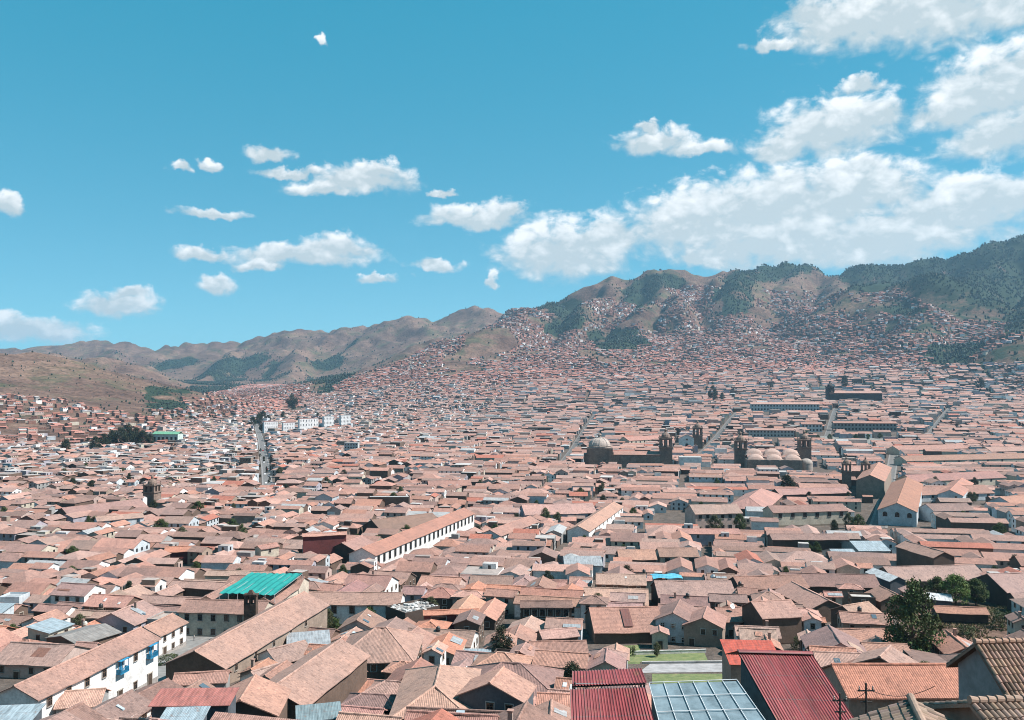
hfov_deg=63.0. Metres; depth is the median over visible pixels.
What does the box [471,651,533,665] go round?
house
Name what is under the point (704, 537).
house
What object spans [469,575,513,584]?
house
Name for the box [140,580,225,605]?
house
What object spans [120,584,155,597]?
house
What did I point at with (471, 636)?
house
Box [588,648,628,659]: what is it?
house
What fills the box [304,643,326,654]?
house
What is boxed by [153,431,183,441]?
sports hall
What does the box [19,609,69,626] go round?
house
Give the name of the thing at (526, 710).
house
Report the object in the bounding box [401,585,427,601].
house
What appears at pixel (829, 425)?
street
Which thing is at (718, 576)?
house
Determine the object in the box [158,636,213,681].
plaza paving
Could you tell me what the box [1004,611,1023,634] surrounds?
house
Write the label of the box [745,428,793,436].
windowed building
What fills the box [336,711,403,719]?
house
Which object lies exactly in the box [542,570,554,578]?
leafy tree
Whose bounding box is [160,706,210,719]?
shed
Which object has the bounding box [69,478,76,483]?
leafy tree
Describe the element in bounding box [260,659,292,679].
house
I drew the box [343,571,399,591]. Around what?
house
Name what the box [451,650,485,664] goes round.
house
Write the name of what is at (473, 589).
house
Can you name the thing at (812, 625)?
window
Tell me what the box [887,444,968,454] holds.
house
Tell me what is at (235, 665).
window
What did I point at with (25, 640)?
house
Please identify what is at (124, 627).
window
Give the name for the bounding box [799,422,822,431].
windowed building
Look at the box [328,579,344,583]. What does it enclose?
house
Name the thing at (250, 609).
bell gable
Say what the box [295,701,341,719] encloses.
house
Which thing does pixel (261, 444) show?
avenue
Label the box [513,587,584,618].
house
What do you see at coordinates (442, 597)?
house
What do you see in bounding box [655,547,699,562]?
house
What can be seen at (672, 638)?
window
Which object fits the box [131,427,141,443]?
dark tree
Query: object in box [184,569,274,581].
house
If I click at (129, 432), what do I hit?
dark tree
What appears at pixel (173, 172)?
sky
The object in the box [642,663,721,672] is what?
path
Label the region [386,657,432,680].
house
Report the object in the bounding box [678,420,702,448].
white church
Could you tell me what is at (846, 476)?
bell tower
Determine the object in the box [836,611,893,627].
house
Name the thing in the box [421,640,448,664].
house
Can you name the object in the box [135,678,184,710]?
house
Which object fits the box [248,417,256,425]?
dark tree
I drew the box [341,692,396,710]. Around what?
house
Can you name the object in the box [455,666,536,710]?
house
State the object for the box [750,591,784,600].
house
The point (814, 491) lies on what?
house
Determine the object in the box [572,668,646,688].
metal canopy
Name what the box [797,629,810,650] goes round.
house
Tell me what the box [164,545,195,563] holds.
house
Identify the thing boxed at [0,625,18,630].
house
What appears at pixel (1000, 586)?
house
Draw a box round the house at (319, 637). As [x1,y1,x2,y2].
[287,630,330,643]
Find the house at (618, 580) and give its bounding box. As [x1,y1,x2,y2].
[596,573,646,588]
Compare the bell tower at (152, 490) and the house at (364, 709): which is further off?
the bell tower at (152, 490)
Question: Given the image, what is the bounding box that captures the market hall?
[651,398,678,401]
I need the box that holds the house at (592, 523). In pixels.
[566,502,623,542]
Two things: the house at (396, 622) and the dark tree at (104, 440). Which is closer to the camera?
the house at (396, 622)
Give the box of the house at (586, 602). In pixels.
[578,595,608,622]
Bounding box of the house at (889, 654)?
[851,644,918,662]
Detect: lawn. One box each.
[625,645,639,663]
[628,653,706,661]
[652,674,721,683]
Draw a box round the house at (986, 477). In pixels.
[896,471,1006,484]
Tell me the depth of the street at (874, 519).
735.66 m
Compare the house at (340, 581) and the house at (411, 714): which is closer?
the house at (411, 714)
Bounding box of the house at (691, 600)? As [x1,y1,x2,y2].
[660,592,710,607]
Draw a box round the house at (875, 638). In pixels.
[862,635,889,642]
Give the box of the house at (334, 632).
[307,627,339,638]
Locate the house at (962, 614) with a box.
[931,605,989,623]
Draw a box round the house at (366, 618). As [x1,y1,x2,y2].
[337,608,386,632]
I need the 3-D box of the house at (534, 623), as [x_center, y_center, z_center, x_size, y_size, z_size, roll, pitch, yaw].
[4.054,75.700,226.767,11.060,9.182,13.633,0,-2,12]
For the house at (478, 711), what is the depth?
119.23 m
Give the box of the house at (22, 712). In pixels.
[0,703,45,719]
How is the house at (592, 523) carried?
on the ground at (404, 335)
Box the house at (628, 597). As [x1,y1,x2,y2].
[609,592,645,605]
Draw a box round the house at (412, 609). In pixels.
[386,599,439,622]
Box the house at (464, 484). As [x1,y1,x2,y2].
[427,480,471,491]
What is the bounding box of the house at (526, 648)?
[509,641,538,655]
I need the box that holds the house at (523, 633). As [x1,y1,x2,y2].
[506,623,536,644]
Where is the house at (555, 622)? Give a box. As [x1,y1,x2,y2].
[544,617,583,639]
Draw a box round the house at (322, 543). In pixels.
[302,531,346,554]
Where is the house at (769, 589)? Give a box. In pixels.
[758,588,780,594]
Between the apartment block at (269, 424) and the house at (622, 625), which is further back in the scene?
the apartment block at (269, 424)
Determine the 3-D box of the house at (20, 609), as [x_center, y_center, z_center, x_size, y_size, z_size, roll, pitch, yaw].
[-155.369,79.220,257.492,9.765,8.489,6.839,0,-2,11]
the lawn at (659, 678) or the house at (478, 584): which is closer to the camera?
the lawn at (659, 678)
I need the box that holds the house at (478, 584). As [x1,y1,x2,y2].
[465,580,486,589]
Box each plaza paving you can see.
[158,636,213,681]
[820,436,882,444]
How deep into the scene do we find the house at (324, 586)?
274.93 m
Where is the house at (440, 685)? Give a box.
[389,664,481,716]
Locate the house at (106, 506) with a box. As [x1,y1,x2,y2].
[54,499,147,514]
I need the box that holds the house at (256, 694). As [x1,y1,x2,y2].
[230,673,290,717]
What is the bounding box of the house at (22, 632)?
[11,622,36,638]
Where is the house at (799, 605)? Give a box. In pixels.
[794,603,803,607]
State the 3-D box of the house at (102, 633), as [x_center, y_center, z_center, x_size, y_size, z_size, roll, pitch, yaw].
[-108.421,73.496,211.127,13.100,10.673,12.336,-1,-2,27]
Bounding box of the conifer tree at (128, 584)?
[124,581,131,589]
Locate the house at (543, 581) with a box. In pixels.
[526,575,557,587]
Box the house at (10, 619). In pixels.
[0,613,34,627]
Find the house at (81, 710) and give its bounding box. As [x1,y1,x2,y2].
[61,701,108,719]
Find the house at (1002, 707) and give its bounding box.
[920,694,1023,719]
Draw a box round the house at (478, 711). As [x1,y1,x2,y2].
[403,706,504,717]
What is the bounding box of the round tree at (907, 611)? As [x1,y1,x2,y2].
[881,575,946,652]
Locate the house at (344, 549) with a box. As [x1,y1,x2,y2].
[333,535,373,563]
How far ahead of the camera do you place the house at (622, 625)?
228.87 m
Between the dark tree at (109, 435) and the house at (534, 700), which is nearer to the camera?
the house at (534, 700)
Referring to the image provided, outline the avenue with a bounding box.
[254,424,272,484]
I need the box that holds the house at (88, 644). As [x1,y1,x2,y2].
[75,641,100,647]
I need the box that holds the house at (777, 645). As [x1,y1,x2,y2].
[753,632,782,649]
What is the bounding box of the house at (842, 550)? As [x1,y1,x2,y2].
[822,549,854,555]
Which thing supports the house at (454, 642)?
on the ground at (404, 335)
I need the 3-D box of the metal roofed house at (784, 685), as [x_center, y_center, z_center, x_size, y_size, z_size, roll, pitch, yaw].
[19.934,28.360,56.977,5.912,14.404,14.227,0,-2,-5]
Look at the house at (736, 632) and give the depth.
218.66 m
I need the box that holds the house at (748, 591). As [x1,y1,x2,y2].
[736,587,757,598]
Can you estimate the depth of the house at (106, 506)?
510.58 m
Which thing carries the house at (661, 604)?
on the ground at (404, 335)
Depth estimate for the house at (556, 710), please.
125.86 m
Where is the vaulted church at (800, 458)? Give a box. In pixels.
[733,430,812,470]
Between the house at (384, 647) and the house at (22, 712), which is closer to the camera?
the house at (22, 712)
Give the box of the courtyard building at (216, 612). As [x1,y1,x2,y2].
[177,572,309,636]
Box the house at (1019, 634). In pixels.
[1003,629,1023,637]
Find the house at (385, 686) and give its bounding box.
[362,680,400,693]
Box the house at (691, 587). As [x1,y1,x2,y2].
[650,580,735,605]
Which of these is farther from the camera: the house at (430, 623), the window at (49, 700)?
the house at (430, 623)
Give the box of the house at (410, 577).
[368,570,416,585]
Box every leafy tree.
[66,545,78,553]
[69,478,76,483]
[72,613,85,625]
[87,480,94,486]
[149,501,157,507]
[153,518,169,527]
[177,526,187,531]
[190,501,204,509]
[191,561,200,567]
[227,518,236,524]
[237,523,247,532]
[276,467,283,472]
[326,617,341,628]
[327,608,333,626]
[337,564,348,572]
[427,596,438,604]
[540,507,550,517]
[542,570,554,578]
[553,512,561,519]
[562,661,581,677]
[598,482,604,491]
[629,507,636,512]
[706,514,723,527]
[707,385,717,399]
[733,513,745,528]
[778,474,796,486]
[810,542,821,552]
[830,519,837,529]
[840,376,848,385]
[842,513,852,524]
[850,514,866,524]
[926,575,951,595]
[937,573,970,605]
[965,578,989,604]
[966,492,973,500]
[970,492,977,500]
[971,477,978,484]
[976,377,985,387]
[991,522,1008,533]
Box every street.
[561,414,594,460]
[697,412,735,453]
[824,408,837,438]
[869,454,897,527]
[927,408,949,432]
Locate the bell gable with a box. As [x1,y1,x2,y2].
[243,590,258,620]
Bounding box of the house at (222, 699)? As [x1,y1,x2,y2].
[148,687,239,719]
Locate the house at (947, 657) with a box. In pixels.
[937,653,958,661]
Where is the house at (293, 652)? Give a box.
[256,640,308,663]
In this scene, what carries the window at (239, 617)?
in the courtyard building at (216, 612)
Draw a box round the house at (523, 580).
[511,574,536,585]
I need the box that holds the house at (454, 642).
[422,632,466,664]
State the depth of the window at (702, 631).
222.41 m
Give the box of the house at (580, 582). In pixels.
[567,578,590,587]
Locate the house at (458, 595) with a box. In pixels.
[450,590,485,603]
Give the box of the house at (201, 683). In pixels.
[185,678,215,687]
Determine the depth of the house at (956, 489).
581.15 m
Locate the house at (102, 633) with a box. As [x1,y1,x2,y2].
[45,623,121,643]
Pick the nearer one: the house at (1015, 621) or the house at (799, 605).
the house at (1015, 621)
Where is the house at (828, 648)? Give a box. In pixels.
[806,645,856,651]
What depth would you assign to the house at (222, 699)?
114.57 m
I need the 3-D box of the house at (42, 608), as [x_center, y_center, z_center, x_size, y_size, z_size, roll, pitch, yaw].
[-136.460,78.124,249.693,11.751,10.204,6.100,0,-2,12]
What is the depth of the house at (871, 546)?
375.28 m
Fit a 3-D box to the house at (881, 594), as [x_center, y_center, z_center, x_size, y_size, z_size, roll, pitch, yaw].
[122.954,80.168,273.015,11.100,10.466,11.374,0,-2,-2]
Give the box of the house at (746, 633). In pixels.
[737,627,777,640]
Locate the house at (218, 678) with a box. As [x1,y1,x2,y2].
[172,669,231,687]
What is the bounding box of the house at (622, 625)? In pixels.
[584,606,659,643]
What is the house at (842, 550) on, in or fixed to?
on the ground at (404, 335)
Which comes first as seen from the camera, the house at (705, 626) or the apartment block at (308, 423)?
the house at (705, 626)
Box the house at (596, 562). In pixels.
[562,556,602,579]
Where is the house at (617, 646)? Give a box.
[604,643,629,667]
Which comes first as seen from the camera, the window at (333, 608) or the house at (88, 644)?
the house at (88, 644)
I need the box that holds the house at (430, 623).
[415,619,452,628]
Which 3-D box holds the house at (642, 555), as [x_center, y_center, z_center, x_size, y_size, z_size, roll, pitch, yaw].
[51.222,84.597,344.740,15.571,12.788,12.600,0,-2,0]
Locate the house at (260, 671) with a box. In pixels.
[238,662,279,680]
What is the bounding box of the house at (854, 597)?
[848,592,875,606]
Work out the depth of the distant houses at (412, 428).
905.09 m
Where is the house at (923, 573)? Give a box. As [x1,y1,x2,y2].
[879,564,981,590]
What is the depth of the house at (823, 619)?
234.86 m
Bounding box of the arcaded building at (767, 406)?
[749,402,818,411]
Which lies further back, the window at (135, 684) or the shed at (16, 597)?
the shed at (16, 597)
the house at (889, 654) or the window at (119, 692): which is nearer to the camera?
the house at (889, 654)
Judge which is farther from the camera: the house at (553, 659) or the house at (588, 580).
the house at (588, 580)
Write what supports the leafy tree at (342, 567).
on the ground at (404, 335)
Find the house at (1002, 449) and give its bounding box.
[982,446,1023,452]
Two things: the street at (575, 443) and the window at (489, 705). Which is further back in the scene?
the street at (575, 443)
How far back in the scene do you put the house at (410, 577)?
302.42 m
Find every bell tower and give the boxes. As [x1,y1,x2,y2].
[142,474,168,506]
[841,457,851,487]
[860,457,870,472]
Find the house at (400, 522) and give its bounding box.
[363,512,436,532]
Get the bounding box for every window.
[0,665,4,672]
[28,667,33,674]
[46,695,52,707]
[84,677,89,688]
[102,668,106,678]
[117,688,123,695]
[122,626,126,632]
[133,652,137,662]
[133,679,137,690]
[184,613,189,620]
[197,614,202,620]
[197,628,202,634]
[210,614,215,621]
[210,628,215,635]
[223,614,228,621]
[234,662,237,671]
[237,615,242,621]
[331,605,336,613]
[349,606,354,613]
[370,664,376,671]
[429,655,434,663]
[431,616,446,620]
[442,599,446,604]
[446,657,449,664]
[485,621,489,627]
[485,701,494,709]
[504,703,513,710]
[524,609,529,616]
[531,609,537,616]
[539,609,545,616]
[547,609,552,616]
[555,609,560,616]
[563,609,568,616]
[670,623,675,629]
[670,636,675,642]
[700,628,705,634]
[712,629,716,635]
[810,623,815,629]
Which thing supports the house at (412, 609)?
on the ground at (404, 335)
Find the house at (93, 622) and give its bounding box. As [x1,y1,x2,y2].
[73,619,102,629]
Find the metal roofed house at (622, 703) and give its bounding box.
[570,687,653,719]
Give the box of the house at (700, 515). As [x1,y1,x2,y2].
[684,503,742,527]
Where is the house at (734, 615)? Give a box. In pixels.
[713,606,743,636]
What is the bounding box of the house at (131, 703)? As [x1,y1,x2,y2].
[92,689,151,718]
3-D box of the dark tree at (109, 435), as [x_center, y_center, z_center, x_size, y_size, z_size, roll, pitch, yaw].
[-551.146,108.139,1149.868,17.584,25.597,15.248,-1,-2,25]
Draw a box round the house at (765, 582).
[728,574,809,590]
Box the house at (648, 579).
[646,575,651,592]
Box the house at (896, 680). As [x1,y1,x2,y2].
[821,663,958,717]
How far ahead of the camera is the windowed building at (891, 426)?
1239.66 m
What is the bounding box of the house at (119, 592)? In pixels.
[109,589,129,594]
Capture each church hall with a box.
[163,591,329,682]
[856,462,891,498]
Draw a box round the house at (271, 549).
[254,542,279,556]
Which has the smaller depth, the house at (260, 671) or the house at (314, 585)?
the house at (260, 671)
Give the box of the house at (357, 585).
[337,579,385,591]
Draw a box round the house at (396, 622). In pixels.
[375,616,415,629]
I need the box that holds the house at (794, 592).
[774,581,841,621]
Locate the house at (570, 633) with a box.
[535,627,579,640]
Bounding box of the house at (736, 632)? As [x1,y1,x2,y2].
[732,620,781,641]
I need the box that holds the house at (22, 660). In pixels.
[0,641,91,678]
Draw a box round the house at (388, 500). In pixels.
[368,496,409,505]
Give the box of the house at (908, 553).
[895,540,954,565]
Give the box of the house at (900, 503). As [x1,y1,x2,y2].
[877,477,922,526]
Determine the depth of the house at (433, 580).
285.79 m
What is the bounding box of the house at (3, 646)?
[0,640,16,651]
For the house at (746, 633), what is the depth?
210.56 m
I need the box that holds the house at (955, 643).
[929,628,970,653]
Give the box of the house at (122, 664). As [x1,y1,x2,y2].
[0,626,161,717]
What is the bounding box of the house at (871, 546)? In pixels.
[840,541,890,552]
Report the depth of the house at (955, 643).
194.07 m
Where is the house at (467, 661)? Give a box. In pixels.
[449,657,473,666]
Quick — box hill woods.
[4,234,1023,429]
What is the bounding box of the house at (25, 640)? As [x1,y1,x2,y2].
[17,639,50,642]
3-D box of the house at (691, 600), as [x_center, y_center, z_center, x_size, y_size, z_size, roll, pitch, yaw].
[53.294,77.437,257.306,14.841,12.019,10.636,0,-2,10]
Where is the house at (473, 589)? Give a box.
[460,588,484,591]
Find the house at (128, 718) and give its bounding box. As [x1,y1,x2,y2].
[118,716,145,719]
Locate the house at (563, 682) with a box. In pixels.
[554,677,600,689]
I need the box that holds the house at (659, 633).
[650,625,669,648]
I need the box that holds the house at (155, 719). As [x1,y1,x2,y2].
[145,718,167,719]
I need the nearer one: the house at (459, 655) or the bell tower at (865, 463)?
the house at (459, 655)
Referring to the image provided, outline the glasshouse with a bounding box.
[649,679,764,719]
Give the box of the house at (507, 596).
[483,588,519,615]
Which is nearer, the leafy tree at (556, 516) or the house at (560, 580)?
the house at (560, 580)
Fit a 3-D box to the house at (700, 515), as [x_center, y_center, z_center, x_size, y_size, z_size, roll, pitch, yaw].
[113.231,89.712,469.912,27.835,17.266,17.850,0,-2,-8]
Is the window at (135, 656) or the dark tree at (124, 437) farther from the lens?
the dark tree at (124, 437)
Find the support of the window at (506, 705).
in the house at (503, 688)
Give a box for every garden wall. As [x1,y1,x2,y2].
[634,649,705,654]
[642,660,721,663]
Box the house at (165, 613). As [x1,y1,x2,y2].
[147,611,178,623]
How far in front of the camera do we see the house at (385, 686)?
147.94 m
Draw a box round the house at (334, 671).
[270,638,370,718]
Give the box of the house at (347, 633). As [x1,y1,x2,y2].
[330,626,362,642]
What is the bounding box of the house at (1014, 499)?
[988,494,1023,502]
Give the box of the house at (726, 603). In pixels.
[718,600,736,606]
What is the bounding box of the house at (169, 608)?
[152,604,180,611]
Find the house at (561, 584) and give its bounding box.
[554,581,567,588]
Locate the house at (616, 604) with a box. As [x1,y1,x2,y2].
[607,602,642,606]
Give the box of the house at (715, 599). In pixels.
[708,593,748,608]
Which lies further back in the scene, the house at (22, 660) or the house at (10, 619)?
the house at (10, 619)
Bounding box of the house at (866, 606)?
[829,601,881,627]
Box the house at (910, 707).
[849,693,951,719]
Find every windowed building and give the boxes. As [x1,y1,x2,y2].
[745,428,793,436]
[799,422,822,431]
[831,421,896,431]
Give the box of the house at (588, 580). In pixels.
[569,576,592,586]
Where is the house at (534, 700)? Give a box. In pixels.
[533,696,536,705]
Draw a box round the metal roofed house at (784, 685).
[726,649,853,719]
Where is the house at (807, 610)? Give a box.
[798,608,821,616]
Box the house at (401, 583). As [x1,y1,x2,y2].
[397,578,406,591]
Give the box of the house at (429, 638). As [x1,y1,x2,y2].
[407,626,436,650]
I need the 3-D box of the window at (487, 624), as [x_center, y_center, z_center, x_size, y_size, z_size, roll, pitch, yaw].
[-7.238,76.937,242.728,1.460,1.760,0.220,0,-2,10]
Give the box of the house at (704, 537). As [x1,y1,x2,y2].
[676,528,740,546]
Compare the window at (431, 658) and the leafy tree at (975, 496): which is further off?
the leafy tree at (975, 496)
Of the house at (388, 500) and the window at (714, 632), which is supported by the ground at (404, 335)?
the house at (388, 500)
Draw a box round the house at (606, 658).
[585,648,625,686]
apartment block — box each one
[239,457,252,464]
[263,421,277,432]
[282,422,294,431]
[298,418,317,428]
[322,416,333,427]
[339,415,350,424]
[344,442,359,450]
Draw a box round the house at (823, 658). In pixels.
[812,651,861,666]
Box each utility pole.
[832,693,847,719]
[857,683,874,713]
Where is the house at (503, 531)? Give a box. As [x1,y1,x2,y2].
[481,515,540,540]
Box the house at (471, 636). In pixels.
[407,627,479,648]
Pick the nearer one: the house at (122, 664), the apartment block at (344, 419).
the house at (122, 664)
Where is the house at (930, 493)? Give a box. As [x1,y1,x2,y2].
[922,485,994,502]
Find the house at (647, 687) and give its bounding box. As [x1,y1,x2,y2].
[602,683,650,694]
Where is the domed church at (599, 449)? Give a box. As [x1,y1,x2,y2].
[584,428,672,467]
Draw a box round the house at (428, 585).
[419,582,432,590]
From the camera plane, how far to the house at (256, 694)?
124.86 m
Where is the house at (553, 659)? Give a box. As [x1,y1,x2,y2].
[532,649,591,675]
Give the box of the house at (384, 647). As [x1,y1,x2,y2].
[346,627,424,679]
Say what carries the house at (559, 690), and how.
on the ground at (404, 335)
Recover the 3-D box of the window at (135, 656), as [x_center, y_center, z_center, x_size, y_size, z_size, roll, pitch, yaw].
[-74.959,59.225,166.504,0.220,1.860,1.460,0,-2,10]
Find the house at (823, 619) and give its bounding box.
[820,617,826,627]
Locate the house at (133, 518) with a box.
[94,512,143,525]
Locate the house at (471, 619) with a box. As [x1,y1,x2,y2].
[452,609,485,644]
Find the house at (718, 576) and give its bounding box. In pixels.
[705,573,734,579]
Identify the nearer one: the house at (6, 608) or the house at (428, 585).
the house at (6, 608)
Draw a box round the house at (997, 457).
[893,453,1023,465]
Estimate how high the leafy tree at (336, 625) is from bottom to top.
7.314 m
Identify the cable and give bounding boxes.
[866,686,934,696]
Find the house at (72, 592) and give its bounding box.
[49,582,107,603]
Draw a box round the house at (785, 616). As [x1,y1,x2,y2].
[740,599,803,644]
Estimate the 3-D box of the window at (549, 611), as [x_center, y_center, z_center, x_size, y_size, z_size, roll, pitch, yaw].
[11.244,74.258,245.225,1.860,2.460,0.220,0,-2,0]
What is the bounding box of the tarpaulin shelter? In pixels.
[650,573,683,579]
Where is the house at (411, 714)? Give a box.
[404,710,498,719]
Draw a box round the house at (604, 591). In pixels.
[583,587,648,605]
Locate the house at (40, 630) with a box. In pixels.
[26,618,73,641]
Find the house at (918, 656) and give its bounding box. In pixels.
[904,649,946,662]
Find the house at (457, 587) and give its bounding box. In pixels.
[429,583,465,590]
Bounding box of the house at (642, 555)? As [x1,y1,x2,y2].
[615,549,656,561]
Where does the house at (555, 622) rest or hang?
on the ground at (404, 335)
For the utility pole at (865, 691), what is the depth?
49.39 m
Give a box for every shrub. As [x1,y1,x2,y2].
[158,653,177,665]
[628,645,635,655]
[651,642,661,655]
[790,636,799,649]
[957,624,976,640]
[988,608,1011,628]
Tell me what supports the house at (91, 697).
on the ground at (404, 335)
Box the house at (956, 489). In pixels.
[938,478,973,497]
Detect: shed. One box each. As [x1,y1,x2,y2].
[0,592,29,604]
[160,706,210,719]
[465,648,491,651]
[927,592,952,606]
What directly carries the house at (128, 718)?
on the ground at (404, 335)
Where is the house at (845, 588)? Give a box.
[835,583,864,604]
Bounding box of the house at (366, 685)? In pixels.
[358,680,373,692]
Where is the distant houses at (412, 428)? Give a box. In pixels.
[0,284,1023,719]
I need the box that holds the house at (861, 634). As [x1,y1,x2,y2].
[836,628,892,641]
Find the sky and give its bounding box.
[0,0,1023,350]
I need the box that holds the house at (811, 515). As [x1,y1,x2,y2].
[762,504,848,526]
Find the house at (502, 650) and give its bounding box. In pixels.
[494,648,510,652]
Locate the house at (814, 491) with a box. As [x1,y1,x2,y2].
[772,487,850,499]
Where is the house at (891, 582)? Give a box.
[865,567,906,594]
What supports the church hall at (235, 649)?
on the ground at (404, 335)
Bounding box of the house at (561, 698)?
[536,687,587,707]
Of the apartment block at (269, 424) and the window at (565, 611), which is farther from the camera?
the apartment block at (269, 424)
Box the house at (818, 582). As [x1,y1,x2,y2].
[777,572,879,592]
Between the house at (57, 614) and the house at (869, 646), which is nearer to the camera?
the house at (869, 646)
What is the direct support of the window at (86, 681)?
in the house at (122, 664)
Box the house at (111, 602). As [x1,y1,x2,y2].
[82,593,143,610]
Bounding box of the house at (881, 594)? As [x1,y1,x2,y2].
[864,585,904,612]
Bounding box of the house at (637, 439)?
[619,435,660,442]
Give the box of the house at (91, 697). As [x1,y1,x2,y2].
[53,687,110,712]
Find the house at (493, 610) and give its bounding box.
[450,594,506,629]
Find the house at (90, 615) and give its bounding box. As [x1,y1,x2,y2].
[69,609,113,622]
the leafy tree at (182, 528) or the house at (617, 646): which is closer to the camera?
the house at (617, 646)
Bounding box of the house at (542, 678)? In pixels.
[467,662,564,696]
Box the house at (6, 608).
[0,603,15,613]
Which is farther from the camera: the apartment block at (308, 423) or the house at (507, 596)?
the apartment block at (308, 423)
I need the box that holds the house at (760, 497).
[731,488,782,515]
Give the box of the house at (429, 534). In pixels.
[349,508,474,562]
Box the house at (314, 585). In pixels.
[309,581,321,590]
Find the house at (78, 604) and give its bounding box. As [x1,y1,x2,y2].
[57,601,84,608]
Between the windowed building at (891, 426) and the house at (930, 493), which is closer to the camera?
the house at (930, 493)
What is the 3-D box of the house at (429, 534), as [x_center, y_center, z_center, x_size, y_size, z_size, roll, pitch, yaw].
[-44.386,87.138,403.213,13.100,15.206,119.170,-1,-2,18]
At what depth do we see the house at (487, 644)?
202.11 m
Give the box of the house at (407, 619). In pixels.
[403,617,415,624]
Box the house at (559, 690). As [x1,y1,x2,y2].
[547,688,569,692]
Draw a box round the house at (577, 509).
[520,503,595,518]
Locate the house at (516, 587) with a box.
[485,584,525,590]
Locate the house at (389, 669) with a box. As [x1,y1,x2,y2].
[381,661,409,679]
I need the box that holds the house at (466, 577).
[431,572,471,584]
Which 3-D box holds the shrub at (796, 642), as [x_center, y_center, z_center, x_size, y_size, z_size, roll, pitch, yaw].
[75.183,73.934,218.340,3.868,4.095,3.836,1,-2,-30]
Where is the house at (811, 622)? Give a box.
[802,612,823,631]
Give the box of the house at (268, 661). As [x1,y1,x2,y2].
[238,657,277,680]
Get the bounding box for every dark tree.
[59,439,70,449]
[88,436,100,447]
[98,432,109,444]
[107,430,115,443]
[111,426,129,443]
[119,423,136,441]
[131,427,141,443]
[136,430,147,442]
[144,433,154,442]
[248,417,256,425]
[256,413,263,423]
[260,410,265,417]
[286,393,297,408]
[490,623,514,651]
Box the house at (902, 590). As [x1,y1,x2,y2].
[898,585,926,610]
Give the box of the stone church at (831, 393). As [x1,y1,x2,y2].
[825,381,881,400]
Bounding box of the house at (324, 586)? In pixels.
[317,582,344,590]
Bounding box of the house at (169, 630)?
[142,613,188,655]
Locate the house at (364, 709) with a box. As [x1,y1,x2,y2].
[341,705,389,714]
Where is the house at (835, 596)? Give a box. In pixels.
[822,591,843,604]
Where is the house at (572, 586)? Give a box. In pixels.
[558,583,582,589]
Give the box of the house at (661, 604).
[658,603,708,609]
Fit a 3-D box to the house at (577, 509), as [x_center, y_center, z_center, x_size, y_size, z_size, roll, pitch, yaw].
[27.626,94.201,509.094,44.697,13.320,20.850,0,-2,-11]
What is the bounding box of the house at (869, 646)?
[860,641,909,655]
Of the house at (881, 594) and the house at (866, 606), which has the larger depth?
the house at (881, 594)
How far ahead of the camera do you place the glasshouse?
54.26 m
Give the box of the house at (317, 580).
[307,578,327,582]
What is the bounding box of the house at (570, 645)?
[528,640,588,652]
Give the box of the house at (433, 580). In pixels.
[416,575,466,585]
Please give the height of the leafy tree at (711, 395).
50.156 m
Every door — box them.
[12,671,19,678]
[118,661,122,669]
[147,671,152,684]
[163,645,166,654]
[657,640,663,648]
[688,637,694,645]
[728,629,733,636]
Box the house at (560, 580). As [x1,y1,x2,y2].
[550,579,568,584]
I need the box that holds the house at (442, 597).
[421,587,456,608]
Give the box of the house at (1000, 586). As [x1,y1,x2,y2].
[969,572,1023,606]
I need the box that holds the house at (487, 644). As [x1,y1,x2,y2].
[483,631,517,650]
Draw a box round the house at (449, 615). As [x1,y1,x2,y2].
[422,608,479,628]
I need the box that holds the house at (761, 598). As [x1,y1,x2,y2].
[752,596,767,600]
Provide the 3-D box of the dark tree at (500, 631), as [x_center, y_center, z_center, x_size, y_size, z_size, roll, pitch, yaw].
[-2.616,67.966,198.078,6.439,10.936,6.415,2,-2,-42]
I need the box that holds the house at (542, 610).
[520,600,572,620]
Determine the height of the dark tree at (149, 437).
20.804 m
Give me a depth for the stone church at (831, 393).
1826.83 m
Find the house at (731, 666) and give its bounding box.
[720,639,775,683]
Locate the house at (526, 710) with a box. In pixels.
[497,700,556,719]
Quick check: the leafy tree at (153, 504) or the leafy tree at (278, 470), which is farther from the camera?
the leafy tree at (278, 470)
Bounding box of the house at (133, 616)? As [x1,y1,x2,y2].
[96,600,163,635]
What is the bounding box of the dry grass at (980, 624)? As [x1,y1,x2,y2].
[915,604,1010,642]
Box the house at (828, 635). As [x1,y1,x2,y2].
[800,624,865,651]
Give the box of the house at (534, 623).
[508,615,544,640]
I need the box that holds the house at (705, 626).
[682,606,727,647]
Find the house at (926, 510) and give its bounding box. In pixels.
[919,503,975,521]
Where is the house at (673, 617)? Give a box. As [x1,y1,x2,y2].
[654,599,697,642]
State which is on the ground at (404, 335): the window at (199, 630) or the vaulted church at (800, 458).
the vaulted church at (800, 458)
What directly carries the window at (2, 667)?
in the house at (22, 660)
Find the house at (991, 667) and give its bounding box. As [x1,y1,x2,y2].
[946,637,1023,699]
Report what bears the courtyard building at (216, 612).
on the ground at (404, 335)
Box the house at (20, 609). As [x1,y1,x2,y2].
[14,603,30,614]
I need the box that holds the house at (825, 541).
[766,533,848,551]
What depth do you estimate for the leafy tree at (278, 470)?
756.84 m
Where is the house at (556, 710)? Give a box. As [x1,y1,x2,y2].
[535,699,570,719]
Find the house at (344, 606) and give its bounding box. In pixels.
[308,591,405,624]
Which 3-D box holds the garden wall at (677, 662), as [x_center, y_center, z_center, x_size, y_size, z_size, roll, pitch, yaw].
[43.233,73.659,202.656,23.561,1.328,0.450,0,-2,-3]
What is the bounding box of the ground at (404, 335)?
[0,235,1023,690]
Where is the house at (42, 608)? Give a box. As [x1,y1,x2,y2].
[31,603,79,621]
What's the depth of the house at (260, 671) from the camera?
170.62 m

